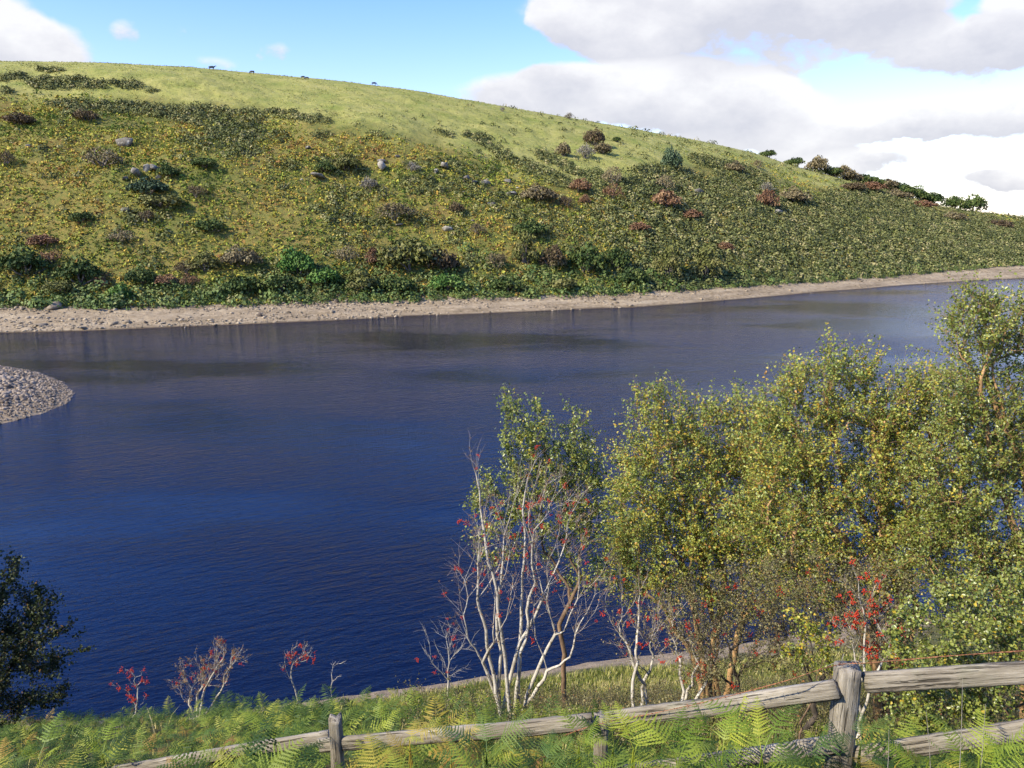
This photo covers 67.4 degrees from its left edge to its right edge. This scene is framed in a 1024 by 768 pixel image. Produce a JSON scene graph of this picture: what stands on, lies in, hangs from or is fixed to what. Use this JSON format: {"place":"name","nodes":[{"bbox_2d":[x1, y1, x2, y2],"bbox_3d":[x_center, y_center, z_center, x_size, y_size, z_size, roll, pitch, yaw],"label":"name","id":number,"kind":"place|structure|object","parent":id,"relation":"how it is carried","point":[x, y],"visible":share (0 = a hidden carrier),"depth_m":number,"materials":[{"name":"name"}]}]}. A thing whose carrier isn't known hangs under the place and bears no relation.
{"place":"outdoors","nodes":[
{"label":"outdoors","id":0,"kind":"place"},
{"bbox_2d":[0,365,74,423],"bbox_3d":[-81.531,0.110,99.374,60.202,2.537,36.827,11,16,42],"label":"spit stones","id":1,"kind":"object","parent":0,"point":[29,381],"visible":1,"depth_m":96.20,"materials":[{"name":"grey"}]},
{"bbox_2d":[0,612,1017,767],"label":"bank ground","id":2,"kind":"structure","parent":0,"point":[646,660],"depth_m":36.23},
{"bbox_2d":[18,712,69,767],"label":"bracken plant","id":3,"kind":"object","parent":2,"relation":"on","point":[56,747],"visible":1,"depth_m":7.18,"materials":[{"name":"plant"}]},
{"bbox_2d":[0,546,96,729],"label":"holly tree","id":4,"kind":"object","parent":2,"relation":"on","point":[12,633],"visible":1,"depth_m":14.96,"materials":[{"name":"green plant"}]},
{"bbox_2d":[78,717,140,767],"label":"bracken plant","id":5,"kind":"object","parent":2,"relation":"on","point":[88,738],"visible":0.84,"depth_m":7.58,"materials":[{"name":"plant"}]},
{"bbox_2d":[109,666,149,720],"bbox_3d":[-9.348,7.854,18.805,1.080,2.156,0.470,0,12,0],"label":"rowan sapling","id":6,"kind":"object","parent":2,"relation":"on","point":[134,699],"visible":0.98,"depth_m":18.77,"materials":[{"name":"red plant"}]},
{"bbox_2d":[156,726,226,756],"bbox_3d":[-3.406,3.973,8.205,0.610,0.744,0.487,3,13,15],"label":"bracken plant","id":7,"kind":"object","parent":2,"relation":"on","point":[194,736],"visible":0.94,"depth_m":8.19,"materials":[{"name":"plant"}]},
{"bbox_2d":[163,635,251,721],"bbox_3d":[-7.688,7.756,19.642,2.237,2.990,1.110,0,12,0],"label":"rowan bush","id":8,"kind":"object","parent":2,"relation":"on","point":[202,671],"visible":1,"depth_m":19.47,"materials":[{"name":"grey plant"}]},
{"bbox_2d":[171,740,249,767],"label":"bracken plant","id":9,"kind":"object","parent":2,"relation":"on","point":[211,754],"visible":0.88,"depth_m":5.64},
{"bbox_2d":[240,708,322,767],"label":"bracken plant","id":10,"kind":"object","parent":2,"relation":"on","point":[276,734],"visible":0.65,"depth_m":5.95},
{"bbox_2d":[279,641,316,704],"bbox_3d":[-5.586,8.133,20.339,1.090,2.923,0.719,0,12,0],"label":"rowan sapling","id":11,"kind":"object","parent":2,"relation":"on","point":[295,653],"visible":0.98,"depth_m":20.22,"materials":[{"name":"red plant"}]},
{"bbox_2d":[370,698,398,753],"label":"bracken plant","id":12,"kind":"object","parent":2,"relation":"on","point":[378,717],"visible":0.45,"depth_m":8.43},
{"bbox_2d":[364,734,430,766],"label":"bracken plant","id":13,"kind":"object","parent":2,"relation":"on","point":[400,746],"visible":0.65,"depth_m":5.95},
{"bbox_2d":[377,718,456,767],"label":"bracken plant","id":14,"kind":"object","parent":2,"relation":"on","point":[423,730],"visible":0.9,"depth_m":5.60,"materials":[{"name":"plant"}]},
{"bbox_2d":[415,618,474,705],"bbox_3d":[-1.343,6.141,16.185,1.306,2.605,0.874,9,15,35],"label":"rowan bush","id":15,"kind":"object","parent":2,"relation":"on","point":[449,660],"visible":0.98,"depth_m":16.16,"materials":[{"name":"red plant"}]},
{"bbox_2d":[417,723,499,767],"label":"bracken plant","id":16,"kind":"object","parent":2,"relation":"on","point":[448,746],"visible":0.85,"depth_m":5.25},
{"bbox_2d":[431,706,534,767],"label":"bracken plant","id":17,"kind":"object","parent":2,"relation":"on","point":[485,734],"visible":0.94,"depth_m":5.09,"materials":[{"name":"plant"}]},
{"bbox_2d":[1,647,1020,767],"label":"bank grass","id":18,"kind":"structure","parent":2,"relation":"on","point":[656,671],"depth_m":32.37,"materials":[{"name":"plant"}]},
{"bbox_2d":[0,683,1023,767],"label":"bracken bank","id":19,"kind":"structure","parent":2,"relation":"on","point":[291,711],"depth_m":9.13,"materials":[{"name":"green plant"}]},
{"bbox_2d":[437,431,617,720],"bbox_3d":[0.252,3.517,13.394,3.278,5.882,1.978,0,12,0],"label":"rowan tree","id":20,"kind":"object","parent":2,"relation":"on","point":[496,686],"visible":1,"depth_m":13.37,"materials":[{"name":"grey plant"}]},
{"bbox_2d":[460,383,619,706],"bbox_3d":[0.627,3.583,15.966,3.394,7.542,2.397,0,12,0],"label":"sallow tree","id":21,"kind":"object","parent":2,"relation":"on","point":[582,465],"visible":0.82,"depth_m":15.50,"materials":[{"name":"green plant"}]},
{"bbox_2d":[508,729,587,767],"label":"bracken plant","id":22,"kind":"object","parent":2,"relation":"on","point":[556,743],"visible":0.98,"depth_m":4.96,"materials":[{"name":"plant"}]},
{"bbox_2d":[105,650,1023,767],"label":"wooden fence","id":23,"kind":"object","parent":2,"relation":"on","point":[840,691],"visible":0.77,"depth_m":4.75,"materials":[{"name":"wood"}]},
{"bbox_2d":[537,705,610,767],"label":"bracken plant","id":24,"kind":"object","parent":2,"relation":"on","point":[590,731],"visible":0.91,"depth_m":5.27,"materials":[{"name":"plant"}]},
{"bbox_2d":[564,700,658,767],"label":"bracken plant","id":25,"kind":"object","parent":2,"relation":"on","point":[600,733],"visible":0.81,"depth_m":5.35,"materials":[{"name":"plant"}]},
{"bbox_2d":[598,559,691,706],"bbox_3d":[2.188,4.541,12.803,1.406,3.157,1.195,-7,14,-29],"label":"rowan bush","id":26,"kind":"object","parent":2,"relation":"on","point":[635,671],"visible":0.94,"depth_m":12.80,"materials":[{"name":"grey plant"}]},
{"bbox_2d":[588,701,702,767],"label":"bracken plant","id":27,"kind":"object","parent":2,"relation":"on","point":[633,753],"visible":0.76,"depth_m":4.80,"materials":[{"name":"plant"}]},
{"bbox_2d":[618,707,741,767],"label":"bracken plant","id":28,"kind":"object","parent":2,"relation":"on","point":[675,736],"visible":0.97,"depth_m":4.68,"materials":[{"name":"plant"}]},
{"bbox_2d":[658,583,734,725],"bbox_3d":[2.953,4.532,12.320,1.269,2.629,1.077,2,12,8],"label":"rowan bush","id":29,"kind":"object","parent":2,"relation":"on","point":[684,696],"visible":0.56,"depth_m":12.35,"materials":[{"name":"red plant"}]},
{"bbox_2d":[585,367,824,716],"bbox_3d":[3.723,3.323,14.441,4.714,7.425,2.807,0,12,0],"label":"birch tree","id":30,"kind":"object","parent":2,"relation":"on","point":[625,541],"visible":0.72,"depth_m":13.92,"materials":[{"name":"green plant"}]},
{"bbox_2d":[394,660,1023,757],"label":"undergrowth","id":31,"kind":"object","parent":2,"relation":"on","point":[610,702],"visible":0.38,"depth_m":13.02,"materials":[{"name":"green plant"}]},
{"bbox_2d":[670,694,759,767],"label":"bracken plant","id":32,"kind":"object","parent":2,"relation":"on","point":[724,735],"visible":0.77,"depth_m":4.73,"materials":[{"name":"plant"}]},
{"bbox_2d":[646,546,824,737],"bbox_3d":[3.268,3.993,11.471,2.502,3.305,1.570,-4,13,-20],"label":"thorn bush","id":33,"kind":"object","parent":2,"relation":"on","point":[702,636],"visible":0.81,"depth_m":11.33,"materials":[{"name":"green plant"}]},
{"bbox_2d":[710,721,768,767],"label":"bracken plant","id":34,"kind":"object","parent":2,"relation":"on","point":[727,740],"visible":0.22,"depth_m":5.05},
{"bbox_2d":[701,696,807,767],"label":"bracken plant","id":35,"kind":"object","parent":2,"relation":"on","point":[757,726],"visible":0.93,"depth_m":4.41,"materials":[{"name":"plant"}]},
{"bbox_2d":[769,723,852,767],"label":"bracken plant","id":36,"kind":"object","parent":2,"relation":"on","point":[813,751],"visible":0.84,"depth_m":4.23,"materials":[{"name":"plant"}]},
{"bbox_2d":[779,603,847,738],"bbox_3d":[3.599,3.719,9.193,0.903,2.335,0.534,0,12,0],"label":"sapling","id":37,"kind":"object","parent":2,"relation":"on","point":[812,637],"visible":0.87,"depth_m":9.06,"materials":[{"name":"green plant"}]},
{"bbox_2d":[738,537,940,737],"bbox_3d":[4.584,3.746,10.814,2.866,3.301,1.324,0,12,0],"label":"thorn bush","id":38,"kind":"object","parent":2,"relation":"on","point":[813,707],"visible":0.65,"depth_m":10.66,"materials":[{"name":"green plant"}]},
{"bbox_2d":[704,322,998,727],"bbox_3d":[5.506,2.579,12.716,4.633,7.232,2.558,0,12,0],"label":"birch tree","id":39,"kind":"object","parent":2,"relation":"on","point":[805,457],"visible":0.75,"depth_m":12.20,"materials":[{"name":"green plant"}]},
{"bbox_2d":[815,557,908,742],"bbox_3d":[3.871,3.201,8.457,1.009,2.754,0.722,0,12,0],"label":"rowan bush","id":40,"kind":"object","parent":2,"relation":"on","point":[867,641],"visible":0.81,"depth_m":8.32,"materials":[{"name":"grey plant"}]},
{"bbox_2d":[829,712,897,767],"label":"bracken plant","id":41,"kind":"object","parent":2,"relation":"on","point":[874,760],"visible":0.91,"depth_m":4.46,"materials":[{"name":"plant"}]},
{"bbox_2d":[880,739,967,767],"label":"bracken plant","id":42,"kind":"object","parent":2,"relation":"on","point":[947,765],"visible":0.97,"depth_m":4.04,"materials":[{"name":"plant"}]},
{"bbox_2d":[873,556,1023,763],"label":"sallow bush","id":43,"kind":"object","parent":2,"relation":"on","point":[963,704],"visible":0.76,"depth_m":7.17,"materials":[{"name":"green plant"}]},
{"bbox_2d":[876,260,1023,717],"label":"birch tree","id":44,"kind":"object","parent":2,"relation":"on","point":[965,526],"visible":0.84,"depth_m":10.90,"materials":[{"name":"green plant"}]},
{"bbox_2d":[923,708,1023,767],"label":"bracken plant","id":45,"kind":"object","parent":2,"relation":"on","point":[1009,747],"visible":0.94,"depth_m":3.96,"materials":[{"name":"plant"}]},
{"bbox_2d":[977,729,1023,767],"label":"bracken plant","id":46,"kind":"object","parent":2,"relation":"on","point":[992,744],"visible":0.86,"depth_m":3.87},
{"bbox_2d":[0,278,1023,720],"bbox_3d":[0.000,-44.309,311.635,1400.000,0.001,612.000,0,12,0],"label":"water","id":47,"kind":"structure","parent":0,"point":[266,496],"depth_m":67.73,"materials":[{"name":"blue liquid"}]},
{"bbox_2d":[0,60,1023,332],"bbox_3d":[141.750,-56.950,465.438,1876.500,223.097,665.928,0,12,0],"label":"hill","id":48,"kind":"structure","parent":0,"point":[220,89],"depth_m":228.61,"materials":[{"name":"plant"}]},
{"bbox_2d":[2,111,36,124],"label":"thorn bush","id":49,"kind":"object","parent":48,"relation":"on","point":[18,118],"visible":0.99,"depth_m":229.98,"materials":[{"name":"brown plant"}]},
{"bbox_2d":[0,243,53,275],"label":"green shrub","id":50,"kind":"object","parent":48,"relation":"on","point":[12,259],"visible":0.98,"depth_m":178.03,"materials":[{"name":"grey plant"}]},
{"bbox_2d":[25,233,59,246],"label":"thorn bush","id":51,"kind":"object","parent":48,"relation":"on","point":[33,239],"visible":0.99,"depth_m":185.55,"materials":[{"name":"brown plant"}]},
{"bbox_2d":[41,280,79,293],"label":"green shrub","id":52,"kind":"object","parent":48,"relation":"on","point":[64,285],"visible":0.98,"depth_m":174.32,"materials":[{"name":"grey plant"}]},
{"bbox_2d":[50,254,102,284],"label":"green shrub","id":53,"kind":"object","parent":48,"relation":"on","point":[79,267],"visible":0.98,"depth_m":176.97,"materials":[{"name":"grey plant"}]},
{"bbox_2d":[67,211,95,222],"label":"green shrub","id":54,"kind":"object","parent":48,"relation":"on","point":[76,216],"visible":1,"depth_m":193.93,"materials":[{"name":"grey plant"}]},
{"bbox_2d":[71,108,98,120],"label":"thorn bush","id":55,"kind":"object","parent":48,"relation":"on","point":[81,114],"visible":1,"depth_m":236.93,"materials":[{"name":"brown plant"}]},
{"bbox_2d":[81,146,125,166],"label":"thorn bush","id":56,"kind":"object","parent":48,"relation":"on","point":[104,157],"visible":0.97,"depth_m":212.22,"materials":[{"name":"grey plant"}]},
{"bbox_2d":[105,281,133,299],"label":"green shrub","id":57,"kind":"object","parent":48,"relation":"on","point":[119,287],"visible":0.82,"depth_m":174.25,"materials":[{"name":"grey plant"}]},
{"bbox_2d":[104,230,138,241],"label":"thorn bush","id":58,"kind":"object","parent":48,"relation":"on","point":[117,236],"visible":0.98,"depth_m":190.20,"materials":[{"name":"grey plant"}]},
{"bbox_2d":[123,267,156,284],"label":"green shrub","id":59,"kind":"object","parent":48,"relation":"on","point":[144,275],"visible":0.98,"depth_m":178.87,"materials":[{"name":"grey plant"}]},
{"bbox_2d":[125,176,170,194],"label":"green shrub","id":60,"kind":"object","parent":48,"relation":"on","point":[150,185],"visible":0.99,"depth_m":204.01,"materials":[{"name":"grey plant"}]},
{"bbox_2d":[135,193,184,207],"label":"willow bush","id":61,"kind":"object","parent":48,"relation":"on","point":[161,199],"visible":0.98,"depth_m":200.27,"materials":[{"name":"green plant"}]},
{"bbox_2d":[155,161,179,177],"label":"green shrub","id":62,"kind":"object","parent":48,"relation":"on","point":[163,169],"visible":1,"depth_m":211.18,"materials":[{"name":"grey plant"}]},
{"bbox_2d":[185,249,220,270],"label":"willow bush","id":63,"kind":"object","parent":48,"relation":"on","point":[206,255],"visible":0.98,"depth_m":186.61,"materials":[{"name":"green plant"}]},
{"bbox_2d":[189,157,217,167],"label":"green shrub","id":64,"kind":"object","parent":48,"relation":"on","point":[201,161],"visible":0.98,"depth_m":217.24,"materials":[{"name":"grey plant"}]},
{"bbox_2d":[193,218,225,232],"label":"green shrub","id":65,"kind":"object","parent":48,"relation":"on","point":[210,223],"visible":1,"depth_m":197.39,"materials":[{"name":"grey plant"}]},
{"bbox_2d":[220,244,262,267],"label":"thorn bush","id":66,"kind":"object","parent":48,"relation":"on","point":[241,256],"visible":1,"depth_m":188.94,"materials":[{"name":"grey plant"}]},
{"bbox_2d":[219,275,264,294],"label":"green shrub","id":67,"kind":"object","parent":48,"relation":"on","point":[238,283],"visible":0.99,"depth_m":181.08,"materials":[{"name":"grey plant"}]},
{"bbox_2d":[263,275,301,292],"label":"green shrub","id":68,"kind":"object","parent":48,"relation":"on","point":[285,280],"visible":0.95,"depth_m":184.59,"materials":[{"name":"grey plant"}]},
{"bbox_2d":[276,245,315,274],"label":"green shrub","id":69,"kind":"object","parent":48,"relation":"on","point":[292,258],"visible":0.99,"depth_m":189.78,"materials":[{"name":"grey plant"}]},
{"bbox_2d":[305,266,341,284],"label":"green shrub","id":70,"kind":"object","parent":48,"relation":"on","point":[324,273],"visible":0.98,"depth_m":189.06,"materials":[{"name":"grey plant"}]},
{"bbox_2d":[312,159,336,172],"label":"green shrub","id":71,"kind":"object","parent":48,"relation":"on","point":[324,165],"visible":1,"depth_m":228.39,"materials":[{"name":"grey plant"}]},
{"bbox_2d":[332,244,360,261],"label":"thorn bush","id":72,"kind":"object","parent":48,"relation":"on","point":[341,253],"visible":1,"depth_m":199.50,"materials":[{"name":"brown plant"}]},
{"bbox_2d":[332,152,362,170],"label":"green shrub","id":73,"kind":"object","parent":48,"relation":"on","point":[344,160],"visible":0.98,"depth_m":232.06,"materials":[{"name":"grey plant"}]},
{"bbox_2d":[339,267,380,289],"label":"green shrub","id":74,"kind":"object","parent":48,"relation":"on","point":[364,279],"visible":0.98,"depth_m":189.66,"materials":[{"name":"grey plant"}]},
{"bbox_2d":[374,202,417,220],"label":"thorn bush","id":75,"kind":"object","parent":48,"relation":"on","point":[394,207],"visible":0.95,"depth_m":216.42,"materials":[{"name":"brown plant"}]},
{"bbox_2d":[378,274,417,292],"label":"green shrub","id":76,"kind":"object","parent":48,"relation":"on","point":[398,284],"visible":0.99,"depth_m":191.77,"materials":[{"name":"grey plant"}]},
{"bbox_2d":[375,237,442,271],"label":"willow bush","id":77,"kind":"object","parent":48,"relation":"on","point":[408,251],"visible":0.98,"depth_m":198.66,"materials":[{"name":"green plant"}]},
{"bbox_2d":[426,247,459,271],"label":"thorn bush","id":78,"kind":"object","parent":48,"relation":"on","point":[447,259],"visible":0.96,"depth_m":202.06,"materials":[{"name":"brown plant"}]},
{"bbox_2d":[428,272,465,289],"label":"green shrub","id":79,"kind":"object","parent":48,"relation":"on","point":[442,279],"visible":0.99,"depth_m":195.98,"materials":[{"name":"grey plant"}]},
{"bbox_2d":[484,276,524,290],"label":"green shrub","id":80,"kind":"object","parent":48,"relation":"on","point":[504,282],"visible":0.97,"depth_m":199.64,"materials":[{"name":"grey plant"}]},
{"bbox_2d":[0,268,1020,331],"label":"shore stones","id":81,"kind":"object","parent":48,"relation":"on","point":[22,308],"visible":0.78,"depth_m":174.43,"materials":[{"name":"stone"}]},
{"bbox_2d":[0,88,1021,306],"bbox_3d":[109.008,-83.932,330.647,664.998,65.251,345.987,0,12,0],"label":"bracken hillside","id":82,"kind":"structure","parent":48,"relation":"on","point":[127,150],"depth_m":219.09,"materials":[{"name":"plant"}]},
{"bbox_2d":[0,64,1023,304],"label":"gorse thicket","id":83,"kind":"object","parent":48,"relation":"on","point":[954,241],"visible":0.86,"depth_m":261.71,"materials":[{"name":"green plant"}]},
{"bbox_2d":[0,242,1023,310],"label":"scrub belt","id":84,"kind":"object","parent":48,"relation":"on","point":[92,302],"visible":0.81,"depth_m":189.63,"materials":[{"name":"green plant"}]},
{"bbox_2d":[510,230,539,262],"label":"willow bush","id":85,"kind":"object","parent":48,"relation":"on","point":[526,239],"visible":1,"depth_m":211.31,"materials":[{"name":"green plant"}]},
{"bbox_2d":[512,217,548,235],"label":"green shrub","id":86,"kind":"object","parent":48,"relation":"on","point":[532,227],"visible":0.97,"depth_m":221.04,"materials":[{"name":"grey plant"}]},
{"bbox_2d":[518,182,559,200],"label":"thorn bush","id":87,"kind":"object","parent":48,"relation":"on","point":[531,192],"visible":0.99,"depth_m":237.48,"materials":[{"name":"brown plant"}]},
{"bbox_2d":[538,244,567,268],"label":"bush","id":88,"kind":"object","parent":48,"relation":"on","point":[555,255],"visible":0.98,"depth_m":212.23,"materials":[{"name":"brown plant"}]},
{"bbox_2d":[539,277,576,290],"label":"green shrub","id":89,"kind":"object","parent":48,"relation":"on","point":[567,283],"visible":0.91,"depth_m":203.54,"materials":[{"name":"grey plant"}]},
{"bbox_2d":[567,177,592,192],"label":"thorn bush","id":90,"kind":"object","parent":48,"relation":"on","point":[580,184],"visible":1,"depth_m":249.91,"materials":[{"name":"brown plant"}]},
{"bbox_2d":[566,241,606,273],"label":"green shrub","id":91,"kind":"object","parent":48,"relation":"on","point":[587,257],"visible":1,"depth_m":212.93,"materials":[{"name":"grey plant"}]},
{"bbox_2d":[582,127,604,145],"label":"hawthorn tree","id":92,"kind":"object","parent":48,"relation":"on","point":[598,137],"visible":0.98,"depth_m":300.21,"materials":[{"name":"brown plant"}]},
{"bbox_2d":[602,165,622,184],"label":"thorn bush","id":93,"kind":"object","parent":48,"relation":"on","point":[605,175],"visible":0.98,"depth_m":260.52,"materials":[{"name":"green plant"}]},
{"bbox_2d":[602,247,633,268],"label":"green shrub","id":94,"kind":"object","parent":48,"relation":"on","point":[617,256],"visible":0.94,"depth_m":216.95,"materials":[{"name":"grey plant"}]},
{"bbox_2d":[617,267,650,282],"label":"green shrub","id":95,"kind":"object","parent":48,"relation":"on","point":[637,274],"visible":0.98,"depth_m":211.46,"materials":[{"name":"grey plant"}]},
{"bbox_2d":[651,189,682,206],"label":"thorn bush","id":96,"kind":"object","parent":48,"relation":"on","point":[665,198],"visible":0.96,"depth_m":255.52,"materials":[{"name":"brown plant"}]},
{"bbox_2d":[651,240,685,277],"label":"willow bush","id":97,"kind":"object","parent":48,"relation":"on","point":[670,260],"visible":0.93,"depth_m":219.74,"materials":[{"name":"green plant"}]},
{"bbox_2d":[660,145,682,168],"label":"pine tree","id":98,"kind":"object","parent":48,"relation":"on","point":[671,157],"visible":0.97,"depth_m":293.60,"materials":[{"name":"green plant"}]},
{"bbox_2d":[685,241,722,278],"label":"willow bush","id":99,"kind":"object","parent":48,"relation":"on","point":[706,263],"visible":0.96,"depth_m":225.35,"materials":[{"name":"green plant"}]},
{"bbox_2d":[756,188,779,207],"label":"thorn bush","id":100,"kind":"object","parent":48,"relation":"on","point":[766,197],"visible":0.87,"depth_m":290.71,"materials":[{"name":"brown plant"}]},
{"bbox_2d":[778,185,811,202],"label":"thorn bush","id":101,"kind":"object","parent":48,"relation":"on","point":[798,194],"visible":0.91,"depth_m":311.61,"materials":[{"name":"brown plant"}]},
{"bbox_2d":[803,155,829,171],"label":"hill tree","id":102,"kind":"object","parent":48,"relation":"on","point":[816,162],"visible":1,"depth_m":419.45,"materials":[{"name":"brown plant"}]},
{"bbox_2d":[833,165,857,178],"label":"hill tree","id":103,"kind":"object","parent":48,"relation":"on","point":[851,172],"visible":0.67,"depth_m":424.94,"materials":[{"name":"brown plant"}]},
{"bbox_2d":[940,195,967,207],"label":"hill tree","id":104,"kind":"object","parent":48,"relation":"on","point":[955,201],"visible":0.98,"depth_m":460.98,"materials":[{"name":"green plant"}]},
{"bbox_2d":[962,193,988,211],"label":"hill tree","id":105,"kind":"object","parent":48,"relation":"on","point":[977,201],"visible":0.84,"depth_m":467.01,"materials":[{"name":"green plant"}]},
{"bbox_2d":[0,0,1023,216],"label":"sky","id":106,"kind":"structure","parent":0,"point":[929,94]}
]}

